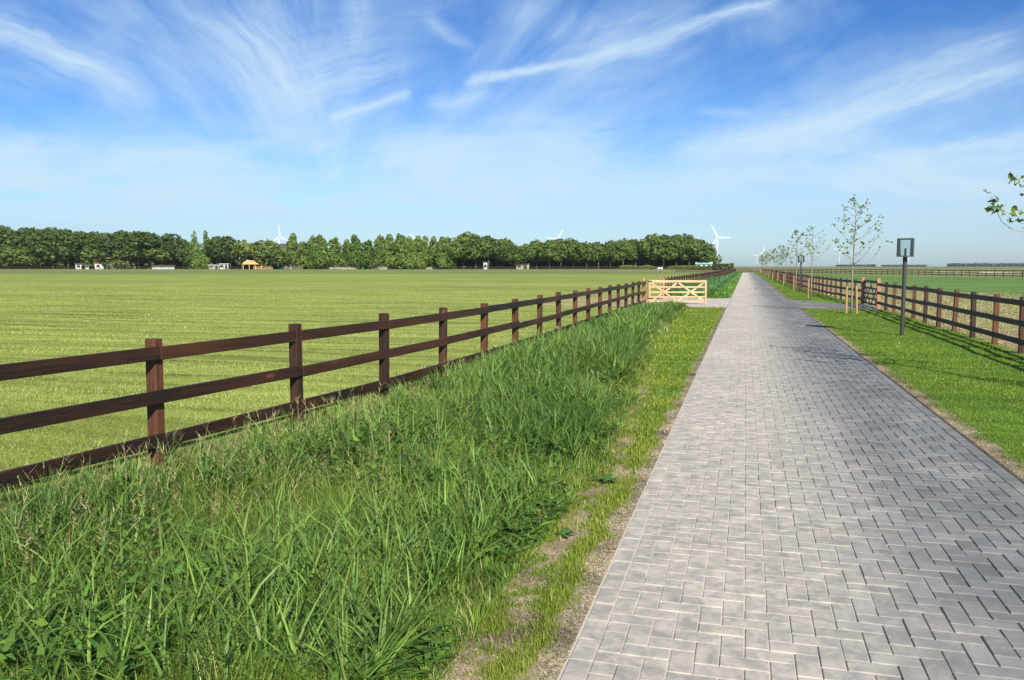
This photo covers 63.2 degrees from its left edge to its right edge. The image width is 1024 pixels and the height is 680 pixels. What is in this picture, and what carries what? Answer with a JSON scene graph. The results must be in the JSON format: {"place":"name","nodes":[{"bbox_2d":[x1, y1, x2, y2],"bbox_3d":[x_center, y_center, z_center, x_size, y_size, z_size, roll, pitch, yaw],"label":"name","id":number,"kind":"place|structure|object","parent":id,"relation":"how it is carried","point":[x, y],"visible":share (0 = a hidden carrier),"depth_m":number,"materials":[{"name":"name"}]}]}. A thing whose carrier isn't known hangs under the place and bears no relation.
{"place":"outdoors","nodes":[
{"label":"outdoors","id":0,"kind":"place"},
{"bbox_2d":[0,299,688,679],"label":"ditch grass","id":1,"kind":"structure","parent":0,"point":[462,607],"depth_m":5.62,"materials":[{"name":"green plant"}]},
{"bbox_2d":[0,266,1023,679],"bbox_3d":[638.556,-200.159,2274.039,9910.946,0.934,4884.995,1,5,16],"label":"ground","id":2,"kind":"structure","parent":0,"point":[398,282],"depth_m":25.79,"materials":[{"name":"green plant"}]},
{"bbox_2d":[0,225,22,249],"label":"broadleaf tree","id":3,"kind":"object","parent":2,"relation":"on","point":[6,229],"visible":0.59,"depth_m":369.82,"materials":[{"name":"green plant"}]},
{"bbox_2d":[7,227,38,251],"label":"broadleaf tree","id":4,"kind":"object","parent":2,"relation":"on","point":[23,236],"visible":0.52,"depth_m":371.19,"materials":[{"name":"green plant"}]},
{"bbox_2d":[0,246,46,265],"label":"round tree","id":5,"kind":"object","parent":2,"relation":"on","point":[8,256],"visible":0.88,"depth_m":363.36,"materials":[{"name":"green plant"}]},
{"bbox_2d":[21,231,57,264],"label":"broadleaf tree","id":6,"kind":"object","parent":2,"relation":"on","point":[40,248],"visible":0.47,"depth_m":367.19,"materials":[{"name":"green plant"}]},
{"bbox_2d":[18,250,64,265],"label":"round tree","id":7,"kind":"object","parent":2,"relation":"on","point":[41,261],"visible":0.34,"depth_m":369.32,"materials":[{"name":"green plant"}]},
{"bbox_2d":[27,227,66,265],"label":"broadleaf tree","id":8,"kind":"object","parent":2,"relation":"on","point":[43,233],"visible":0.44,"depth_m":367.01,"materials":[{"name":"green plant"}]},
{"bbox_2d":[44,252,83,265],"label":"round tree","id":9,"kind":"object","parent":2,"relation":"on","point":[64,262],"visible":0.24,"depth_m":368.89,"materials":[{"name":"green plant"}]},
{"bbox_2d":[47,229,81,265],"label":"broadleaf tree","id":10,"kind":"object","parent":2,"relation":"on","point":[66,243],"visible":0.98,"depth_m":360.00,"materials":[{"name":"green plant"}]},
{"bbox_2d":[71,231,95,260],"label":"broadleaf tree","id":11,"kind":"object","parent":2,"relation":"on","point":[81,235],"visible":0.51,"depth_m":367.44,"materials":[{"name":"green plant"}]},
{"bbox_2d":[80,231,106,253],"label":"broadleaf tree","id":12,"kind":"object","parent":2,"relation":"on","point":[91,235],"visible":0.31,"depth_m":369.44,"materials":[{"name":"green plant"}]},
{"bbox_2d":[75,248,116,265],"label":"round tree","id":13,"kind":"object","parent":2,"relation":"on","point":[91,258],"visible":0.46,"depth_m":362.99,"materials":[{"name":"green plant"}]},
{"bbox_2d":[93,232,123,263],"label":"broadleaf tree","id":14,"kind":"object","parent":2,"relation":"on","point":[107,244],"visible":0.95,"depth_m":360.78,"materials":[{"name":"green plant"}]},
{"bbox_2d":[103,249,155,265],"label":"round tree","id":15,"kind":"object","parent":2,"relation":"on","point":[118,261],"visible":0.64,"depth_m":362.79,"materials":[{"name":"green plant"}]},
{"bbox_2d":[117,231,159,265],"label":"broadleaf tree","id":16,"kind":"object","parent":2,"relation":"on","point":[136,243],"visible":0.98,"depth_m":362.30,"materials":[{"name":"green plant"}]},
{"bbox_2d":[49,258,241,265],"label":"undergrowth","id":17,"kind":"object","parent":2,"relation":"on","point":[233,263],"visible":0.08,"depth_m":380.37,"materials":[{"name":"green plant"}]},
{"bbox_2d":[143,231,165,264],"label":"broadleaf tree","id":18,"kind":"object","parent":2,"relation":"on","point":[158,238],"visible":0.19,"depth_m":372.76,"materials":[{"name":"green plant"}]},
{"bbox_2d":[140,248,181,265],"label":"round tree","id":19,"kind":"object","parent":2,"relation":"on","point":[167,258],"visible":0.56,"depth_m":370.91,"materials":[{"name":"green plant"}]},
{"bbox_2d":[148,233,180,264],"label":"broadleaf tree","id":20,"kind":"object","parent":2,"relation":"on","point":[169,238],"visible":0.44,"depth_m":372.51,"materials":[{"name":"green plant"}]},
{"bbox_2d":[168,238,191,265],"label":"broadleaf tree","id":21,"kind":"object","parent":2,"relation":"on","point":[177,244],"visible":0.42,"depth_m":365.94,"materials":[{"name":"green plant"}]},
{"bbox_2d":[174,247,198,265],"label":"broadleaf tree","id":22,"kind":"object","parent":2,"relation":"on","point":[183,254],"visible":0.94,"depth_m":361.33,"materials":[{"name":"green plant"}]},
{"bbox_2d":[188,230,202,265],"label":"conical tree","id":23,"kind":"object","parent":2,"relation":"on","point":[194,250],"visible":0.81,"depth_m":362.54,"materials":[{"name":"green plant"}]},
{"bbox_2d":[196,230,214,265],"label":"conical tree","id":24,"kind":"object","parent":2,"relation":"on","point":[205,255],"visible":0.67,"depth_m":364.29,"materials":[{"name":"green plant"}]},
{"bbox_2d":[203,236,224,264],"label":"broadleaf tree","id":25,"kind":"object","parent":2,"relation":"on","point":[213,246],"visible":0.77,"depth_m":358.42,"materials":[{"name":"green plant"}]},
{"bbox_2d":[218,236,241,265],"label":"broadleaf tree","id":26,"kind":"object","parent":2,"relation":"on","point":[226,242],"visible":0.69,"depth_m":359.53,"materials":[{"name":"green plant"}]},
{"bbox_2d":[243,260,261,268],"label":"pavilion","id":27,"kind":"structure","parent":2,"relation":"on","point":[248,264],"depth_m":338.07,"materials":[{"name":"yellow wood"}]},
{"bbox_2d":[230,239,289,265],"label":"round tree","id":28,"kind":"object","parent":2,"relation":"on","point":[243,250],"visible":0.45,"depth_m":344.50,"materials":[{"name":"green plant"}]},
{"bbox_2d":[249,246,300,268],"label":"round tree","id":29,"kind":"object","parent":2,"relation":"on","point":[275,258],"visible":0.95,"depth_m":337.68,"materials":[{"name":"green plant"}]},
{"bbox_2d":[286,233,298,265],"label":"poplar tree","id":30,"kind":"object","parent":2,"relation":"on","point":[291,245],"visible":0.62,"depth_m":350.06,"materials":[{"name":"green plant"}]},
{"bbox_2d":[296,241,314,268],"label":"poplar tree","id":31,"kind":"object","parent":2,"relation":"on","point":[304,256],"visible":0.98,"depth_m":344.48,"materials":[{"name":"green plant"}]},
{"bbox_2d":[10,331,605,571],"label":"dock seed heads","id":32,"kind":"object","parent":2,"relation":"on","point":[29,534],"visible":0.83,"depth_m":5.37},
{"bbox_2d":[306,235,317,265],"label":"poplar tree","id":33,"kind":"object","parent":2,"relation":"on","point":[311,242],"visible":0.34,"depth_m":353.39,"materials":[{"name":"green plant"}]},
{"bbox_2d":[312,234,328,268],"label":"poplar tree","id":34,"kind":"object","parent":2,"relation":"on","point":[322,257],"visible":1,"depth_m":343.87,"materials":[{"name":"green plant"}]},
{"bbox_2d":[0,277,645,488],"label":"post and rail fence","id":35,"kind":"object","parent":2,"relation":"on","point":[154,353],"visible":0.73,"depth_m":7.84,"materials":[{"name":"brown wood"}]},
{"bbox_2d":[0,285,666,504],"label":"meadow grass","id":36,"kind":"structure","parent":2,"relation":"on","point":[31,439],"depth_m":15.11,"materials":[{"name":"green plant"}]},
{"bbox_2d":[325,237,346,265],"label":"poplar tree","id":37,"kind":"object","parent":2,"relation":"on","point":[335,258],"visible":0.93,"depth_m":346.69,"materials":[{"name":"green plant"}]},
{"bbox_2d":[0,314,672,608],"bbox_3d":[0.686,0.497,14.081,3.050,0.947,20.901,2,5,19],"label":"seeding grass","id":38,"kind":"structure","parent":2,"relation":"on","point":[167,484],"depth_m":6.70,"materials":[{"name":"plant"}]},
{"bbox_2d":[340,239,351,265],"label":"poplar tree","id":39,"kind":"object","parent":2,"relation":"on","point":[346,249],"visible":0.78,"depth_m":349.39,"materials":[{"name":"green plant"}]},
{"bbox_2d":[347,234,362,265],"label":"poplar tree","id":40,"kind":"object","parent":2,"relation":"on","point":[355,248],"visible":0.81,"depth_m":347.60,"materials":[{"name":"green plant"}]},
{"bbox_2d":[0,266,711,269],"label":"post and rail fence","id":41,"kind":"object","parent":2,"relation":"on","point":[356,267],"visible":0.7,"depth_m":346.31,"materials":[{"name":"brown wood"}]},
{"bbox_2d":[357,239,379,268],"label":"poplar tree","id":42,"kind":"object","parent":2,"relation":"on","point":[366,258],"visible":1,"depth_m":343.90,"materials":[{"name":"green plant"}]},
{"bbox_2d":[371,234,386,265],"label":"poplar tree","id":43,"kind":"object","parent":2,"relation":"on","point":[379,250],"visible":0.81,"depth_m":350.54,"materials":[{"name":"green plant"}]},
{"bbox_2d":[383,234,395,265],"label":"poplar tree","id":44,"kind":"object","parent":2,"relation":"on","point":[389,252],"visible":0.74,"depth_m":351.78,"materials":[{"name":"green plant"}]},
{"bbox_2d":[388,233,409,268],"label":"poplar tree","id":45,"kind":"object","parent":2,"relation":"on","point":[400,256],"visible":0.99,"depth_m":343.79,"materials":[{"name":"green plant"}]},
{"bbox_2d":[403,235,417,268],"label":"poplar tree","id":46,"kind":"object","parent":2,"relation":"on","point":[411,254],"visible":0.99,"depth_m":343.85,"materials":[{"name":"green plant"}]},
{"bbox_2d":[414,235,424,266],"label":"poplar tree","id":47,"kind":"object","parent":2,"relation":"on","point":[418,246],"visible":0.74,"depth_m":347.51,"materials":[{"name":"green plant"}]},
{"bbox_2d":[420,236,430,265],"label":"poplar tree","id":48,"kind":"object","parent":2,"relation":"on","point":[426,250],"visible":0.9,"depth_m":350.43,"materials":[{"name":"green plant"}]},
{"bbox_2d":[428,236,437,265],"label":"poplar tree","id":49,"kind":"object","parent":2,"relation":"on","point":[432,245],"visible":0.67,"depth_m":352.22,"materials":[{"name":"green plant"}]},
{"bbox_2d":[434,236,448,268],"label":"poplar tree","id":50,"kind":"object","parent":2,"relation":"on","point":[442,257],"visible":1,"depth_m":344.59,"materials":[{"name":"green plant"}]},
{"bbox_2d":[443,237,457,265],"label":"poplar tree","id":51,"kind":"object","parent":2,"relation":"on","point":[450,262],"visible":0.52,"depth_m":351.54,"materials":[{"name":"green plant"}]},
{"bbox_2d":[446,231,473,265],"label":"broadleaf tree","id":52,"kind":"object","parent":2,"relation":"on","point":[457,250],"visible":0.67,"depth_m":348.69,"materials":[{"name":"green plant"}]},
{"bbox_2d":[459,234,492,265],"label":"broadleaf tree","id":53,"kind":"object","parent":2,"relation":"on","point":[477,246],"visible":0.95,"depth_m":345.94,"materials":[{"name":"green plant"}]},
{"bbox_2d":[459,255,503,265],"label":"round tree","id":54,"kind":"object","parent":2,"relation":"on","point":[479,261],"visible":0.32,"depth_m":365.15,"materials":[{"name":"green plant"}]},
{"bbox_2d":[477,235,504,265],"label":"broadleaf tree","id":55,"kind":"object","parent":2,"relation":"on","point":[495,250],"visible":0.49,"depth_m":351.83,"materials":[{"name":"green plant"}]},
{"bbox_2d":[496,237,512,265],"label":"broadleaf tree","id":56,"kind":"object","parent":2,"relation":"on","point":[506,242],"visible":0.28,"depth_m":358.19,"materials":[{"name":"green plant"}]},
{"bbox_2d":[501,243,519,262],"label":"broadleaf tree","id":57,"kind":"object","parent":2,"relation":"on","point":[509,251],"visible":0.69,"depth_m":351.83,"materials":[{"name":"green plant"}]},
{"bbox_2d":[492,257,532,265],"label":"round tree","id":58,"kind":"object","parent":2,"relation":"on","point":[509,263],"visible":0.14,"depth_m":369.64,"materials":[{"name":"green plant"}]},
{"bbox_2d":[512,243,535,265],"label":"broadleaf tree","id":59,"kind":"object","parent":2,"relation":"on","point":[525,252],"visible":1,"depth_m":346.99,"materials":[{"name":"green plant"}]},
{"bbox_2d":[530,239,547,265],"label":"broadleaf tree","id":60,"kind":"object","parent":2,"relation":"on","point":[536,258],"visible":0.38,"depth_m":350.35,"materials":[{"name":"green plant"}]},
{"bbox_2d":[519,257,568,265],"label":"round tree","id":61,"kind":"object","parent":2,"relation":"on","point":[552,263],"visible":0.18,"depth_m":367.69,"materials":[{"name":"green plant"}]},
{"bbox_2d":[535,240,566,265],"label":"broadleaf tree","id":62,"kind":"object","parent":2,"relation":"on","point":[549,247],"visible":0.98,"depth_m":346.35,"materials":[{"name":"green plant"}]},
{"bbox_2d":[553,238,575,265],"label":"broadleaf tree","id":63,"kind":"object","parent":2,"relation":"on","point":[565,249],"visible":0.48,"depth_m":350.74,"materials":[{"name":"green plant"}]},
{"bbox_2d":[562,237,581,265],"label":"broadleaf tree","id":64,"kind":"object","parent":2,"relation":"on","point":[573,241],"visible":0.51,"depth_m":353.32,"materials":[{"name":"green plant"}]},
{"bbox_2d":[562,258,604,265],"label":"round tree","id":65,"kind":"object","parent":2,"relation":"on","point":[581,263],"visible":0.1,"depth_m":368.13,"materials":[{"name":"green plant"}]},
{"bbox_2d":[573,241,598,265],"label":"broadleaf tree","id":66,"kind":"object","parent":2,"relation":"on","point":[585,251],"visible":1,"depth_m":348.92,"materials":[{"name":"green plant"}]},
{"bbox_2d":[592,242,609,265],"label":"broadleaf tree","id":67,"kind":"object","parent":2,"relation":"on","point":[600,249],"visible":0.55,"depth_m":353.04,"materials":[{"name":"green plant"}]},
{"bbox_2d":[593,474,618,482],"bbox_3d":[0.762,1.091,6.519,0.186,0.052,0.219,3,6,31],"label":"dock plant","id":68,"kind":"object","parent":2,"relation":"on","point":[607,478],"visible":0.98,"depth_m":6.53,"materials":[{"name":"green plant"}]},
{"bbox_2d":[602,240,621,265],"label":"broadleaf tree","id":69,"kind":"object","parent":2,"relation":"on","point":[611,247],"visible":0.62,"depth_m":353.33,"materials":[{"name":"green plant"}]},
{"bbox_2d":[592,258,631,265],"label":"round tree","id":70,"kind":"object","parent":2,"relation":"on","point":[616,263],"visible":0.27,"depth_m":369.66,"materials":[{"name":"green plant"}]},
{"bbox_2d":[609,238,637,265],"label":"broadleaf tree","id":71,"kind":"object","parent":2,"relation":"on","point":[624,248],"visible":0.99,"depth_m":350.03,"materials":[{"name":"green plant"}]},
{"bbox_2d":[627,239,647,265],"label":"broadleaf tree","id":72,"kind":"object","parent":2,"relation":"on","point":[639,253],"visible":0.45,"depth_m":353.11,"materials":[{"name":"green plant"}]},
{"bbox_2d":[622,258,666,265],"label":"round tree","id":73,"kind":"object","parent":2,"relation":"on","point":[644,262],"visible":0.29,"depth_m":364.90,"materials":[{"name":"green plant"}]},
{"bbox_2d":[636,233,665,264],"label":"broadleaf tree","id":74,"kind":"object","parent":2,"relation":"on","point":[645,244],"visible":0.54,"depth_m":349.12,"materials":[{"name":"green plant"}]},
{"bbox_2d":[647,234,680,265],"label":"broadleaf tree","id":75,"kind":"object","parent":2,"relation":"on","point":[669,246],"visible":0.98,"depth_m":344.91,"materials":[{"name":"green plant"}]},
{"bbox_2d":[656,258,679,265],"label":"round tree","id":76,"kind":"object","parent":2,"relation":"on","point":[669,262],"visible":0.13,"depth_m":373.72,"materials":[{"name":"green plant"}]},
{"bbox_2d":[670,234,693,265],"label":"broadleaf tree","id":77,"kind":"object","parent":2,"relation":"on","point":[682,247],"visible":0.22,"depth_m":352.71,"materials":[{"name":"green plant"}]},
{"bbox_2d":[675,233,702,265],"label":"broadleaf tree","id":78,"kind":"object","parent":2,"relation":"on","point":[692,242],"visible":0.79,"depth_m":351.83,"materials":[{"name":"green plant"}]},
{"bbox_2d":[653,298,729,307],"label":"side drive","id":79,"kind":"structure","parent":2,"relation":"on","point":[717,302],"depth_m":39.11,"materials":[{"name":"grey concrete"}]},
{"bbox_2d":[647,280,706,302],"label":"field gate","id":80,"kind":"structure","parent":79,"relation":"on","point":[666,292],"depth_m":37.13,"materials":[{"name":"beige wood"}]},
{"bbox_2d":[659,269,735,298],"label":"post and rail fence","id":81,"kind":"object","parent":2,"relation":"on","point":[710,274],"visible":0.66,"depth_m":69.16,"materials":[{"name":"orange wood"}]},
{"bbox_2d":[673,248,722,269],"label":"round tree","id":82,"kind":"object","parent":2,"relation":"on","point":[692,261],"visible":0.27,"depth_m":364.94,"materials":[{"name":"green plant"}]},
{"bbox_2d":[666,272,737,296],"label":"reeds","id":83,"kind":"object","parent":2,"relation":"on","point":[715,283],"visible":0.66,"depth_m":56.21,"materials":[{"name":"green plant"}]},
{"bbox_2d":[691,239,715,261],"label":"broadleaf tree","id":84,"kind":"object","parent":2,"relation":"on","point":[707,251],"visible":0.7,"depth_m":354.81,"materials":[{"name":"green plant"}]},
{"bbox_2d":[712,263,733,269],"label":"bush","id":85,"kind":"object","parent":2,"relation":"on","point":[723,266],"visible":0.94,"depth_m":327.01,"materials":[{"name":"green plant"}]},
{"bbox_2d":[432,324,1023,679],"bbox_3d":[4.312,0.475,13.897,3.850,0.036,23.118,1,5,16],"label":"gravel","id":86,"kind":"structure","parent":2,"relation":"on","point":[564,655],"depth_m":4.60,"materials":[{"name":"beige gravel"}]},
{"bbox_2d":[557,277,1023,679],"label":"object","id":87,"kind":"object","parent":2,"relation":"on","point":[585,621],"visible":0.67,"depth_m":4.98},
{"bbox_2d":[785,230,810,289],"bbox_3d":[20.010,-5.577,58.543,1.578,4.360,1.591,-4,6,-37],"label":"young tree","id":88,"kind":"object","parent":2,"relation":"on","point":[795,251],"visible":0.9,"depth_m":58.54,"materials":[{"name":"green plant"}]},
{"bbox_2d":[762,269,864,303],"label":"post and rail fence","id":89,"kind":"object","parent":2,"relation":"on","point":[804,279],"visible":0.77,"depth_m":51.04,"materials":[{"name":"orange wood"}]},
{"bbox_2d":[795,226,835,297],"bbox_3d":[16.327,-4.111,44.419,1.775,3.951,1.796,-5,7,-41],"label":"young tree","id":90,"kind":"object","parent":2,"relation":"on","point":[811,253],"visible":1,"depth_m":44.41,"materials":[{"name":"green plant"}]},
{"bbox_2d":[792,299,870,304],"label":"grass verge","id":91,"kind":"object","parent":2,"relation":"on","point":[842,301],"depth_m":41.41,"materials":[{"name":"plant"}]},
{"bbox_2d":[788,299,882,309],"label":"side drive","id":92,"kind":"structure","parent":2,"relation":"on","point":[808,304],"depth_m":36.09,"materials":[{"name":"grey concrete"}]},
{"bbox_2d":[835,264,876,266],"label":"distant wood","id":93,"kind":"object","parent":2,"relation":"on","point":[858,265],"visible":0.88,"depth_m":2580.00,"materials":[{"name":"green plant"}]},
{"bbox_2d":[832,194,892,312],"bbox_3d":[12.472,-3.024,29.868,1.971,4.362,1.772,4,6,38],"label":"young tree","id":94,"kind":"object","parent":2,"relation":"on","point":[858,227],"visible":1,"depth_m":29.84,"materials":[{"name":"green plant"}]},
{"bbox_2d":[773,268,1023,276],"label":"post and rail fence","id":95,"kind":"object","parent":2,"relation":"on","point":[918,272],"visible":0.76,"depth_m":148.77,"materials":[{"name":"brown wood"}]},
{"bbox_2d":[896,238,914,335],"bbox_3d":[9.558,-1.135,20.306,0.370,2.670,0.370,3,6,28],"label":"lantern post","id":96,"kind":"object","parent":2,"relation":"on","point":[904,273],"visible":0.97,"depth_m":20.24,"materials":[{"name":"grey metal"}]},
{"bbox_2d":[814,291,1023,349],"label":"sparse grass","id":97,"kind":"structure","parent":2,"relation":"on","point":[965,315],"depth_m":33.38,"materials":[{"name":"green plant"}]},
{"bbox_2d":[876,278,1023,353],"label":"post and rail fence","id":98,"kind":"object","parent":2,"relation":"on","point":[995,317],"visible":0.82,"depth_m":20.55,"materials":[{"name":"brown wood"}]},
{"bbox_2d":[863,280,876,305],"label":"field gate","id":99,"kind":"structure","parent":98,"relation":"attached to","point":[867,292],"depth_m":35.72,"materials":[{"name":"brown wood"}]},
{"bbox_2d":[947,263,1023,266],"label":"distant wood","id":100,"kind":"object","parent":2,"relation":"on","point":[986,265],"visible":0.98,"depth_m":2477.98,"materials":[{"name":"green plant"}]},
{"bbox_2d":[983,172,1023,231],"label":"young tree","id":101,"kind":"object","parent":2,"relation":"on","point":[997,207],"visible":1,"depth_m":11.10,"materials":[{"name":"green plant"}]},
{"bbox_2d":[0,0,1023,265],"label":"sky","id":102,"kind":"structure","parent":0,"point":[520,121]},
{"bbox_2d":[560,273,1023,679],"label":"road","id":103,"kind":"structure","parent":0,"point":[944,448],"depth_m":5.25,"materials":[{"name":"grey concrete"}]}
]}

